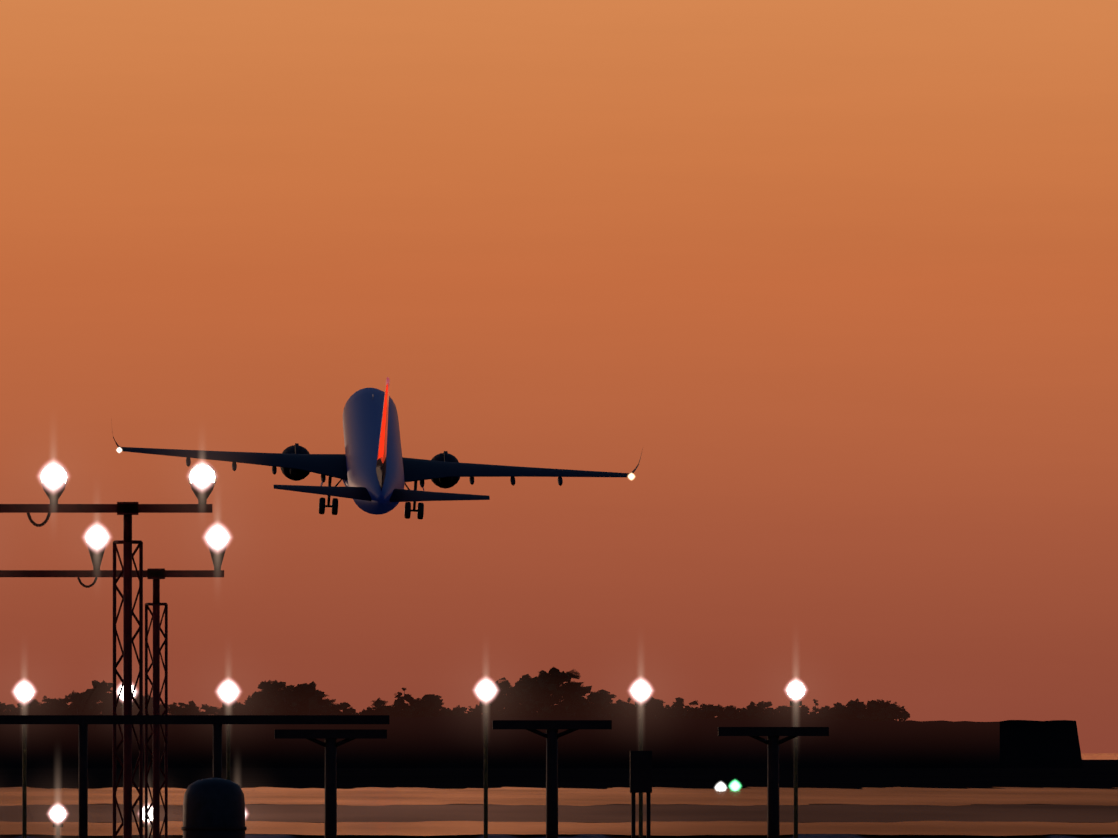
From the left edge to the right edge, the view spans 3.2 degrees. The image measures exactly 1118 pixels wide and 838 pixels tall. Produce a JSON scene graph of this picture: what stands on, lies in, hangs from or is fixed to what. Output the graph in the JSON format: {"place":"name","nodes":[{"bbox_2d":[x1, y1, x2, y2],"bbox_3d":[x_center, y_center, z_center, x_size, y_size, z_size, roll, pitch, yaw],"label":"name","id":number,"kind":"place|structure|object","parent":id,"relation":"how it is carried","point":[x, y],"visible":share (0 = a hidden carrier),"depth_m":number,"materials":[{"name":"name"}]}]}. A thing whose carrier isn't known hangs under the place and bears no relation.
{"place":"outdoors","nodes":[
{"label":"outdoors","id":0,"kind":"place"},
{"bbox_2d":[111,377,642,518],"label":"airplane","id":1,"kind":"object","parent":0,"point":[373,469],"visible":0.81,"depth_m":1313.53,"materials":[{"name":"blue paint"}]},
{"bbox_2d":[1,670,862,767],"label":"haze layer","id":2,"kind":"object","parent":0,"point":[447,716],"visible":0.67,"depth_m":2340.03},
{"bbox_2d":[0,716,1082,767],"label":"bank ground","id":3,"kind":"structure","parent":0,"point":[971,744],"depth_m":2409.45,"materials":[{"name":"black soil"}]},
{"bbox_2d":[0,787,1117,835],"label":"taxiway pavement","id":4,"kind":"structure","parent":0,"point":[419,811],"depth_m":657.50,"materials":[{"name":"brown asphalt"}]},
{"bbox_2d":[0,760,1117,837],"bbox_3d":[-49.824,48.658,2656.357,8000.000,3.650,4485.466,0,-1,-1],"label":"airfield ground","id":5,"kind":"structure","parent":0,"point":[1097,774],"depth_m":1416.02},
{"bbox_2d":[0,667,909,720],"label":"treeline","id":6,"kind":"object","parent":5,"relation":"on","point":[309,699],"depth_m":2470.34,"materials":[{"name":"black plant"}]},
{"bbox_2d":[716,781,739,790],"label":"runway lights","id":7,"kind":"object","parent":5,"relation":"on","point":[734,785],"visible":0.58,"depth_m":999.67,"materials":[{"name":"glass"}]},
{"bbox_2d":[0,0,1117,752],"label":"sky","id":8,"kind":"structure","parent":0,"point":[842,275],"materials":[{"name":"orange"}]},
{"bbox_2d":[1081,753,1117,759],"bbox_3d":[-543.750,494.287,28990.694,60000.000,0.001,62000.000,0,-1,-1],"label":"water","id":9,"kind":"structure","parent":0,"point":[1099,756],"depth_m":20355.15,"materials":[{"name":"orange liquid"}]},
{"bbox_2d":[0,447,217,837],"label":"approach light bar","id":10,"kind":"object","parent":9,"relation":"in","point":[202,477],"visible":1,"depth_m":137.48,"materials":[{"name":"black metal"}]},
{"bbox_2d":[1,758,249,837],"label":"approach lights","id":11,"kind":"object","parent":9,"relation":"in","point":[57,813],"visible":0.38,"depth_m":228.54,"materials":[{"name":"white metal"}]},
{"bbox_2d":[0,452,272,837],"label":"approach light bar","id":12,"kind":"object","parent":9,"relation":"in","point":[97,538],"visible":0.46,"depth_m":167.96,"materials":[{"name":"black metal"}]},
{"bbox_2d":[8,643,810,837],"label":"approach lights","id":13,"kind":"object","parent":9,"relation":"on","point":[228,691],"visible":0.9,"depth_m":198.46,"materials":[{"name":"white metal"}]},
{"bbox_3d":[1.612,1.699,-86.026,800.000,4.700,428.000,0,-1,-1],"label":"shore ground","id":14,"kind":"structure","parent":0,"visible":0},
{"bbox_2d":[181,778,246,837],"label":"bollard","id":15,"kind":"object","parent":14,"relation":"on","point":[213,807],"visible":1,"depth_m":101.83,"materials":[{"name":"metal"}]},
{"bbox_2d":[0,715,828,837],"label":"support stand","id":16,"kind":"object","parent":14,"relation":"on","point":[640,771],"visible":0.98,"depth_m":108.00,"materials":[{"name":"metal"}]}
]}

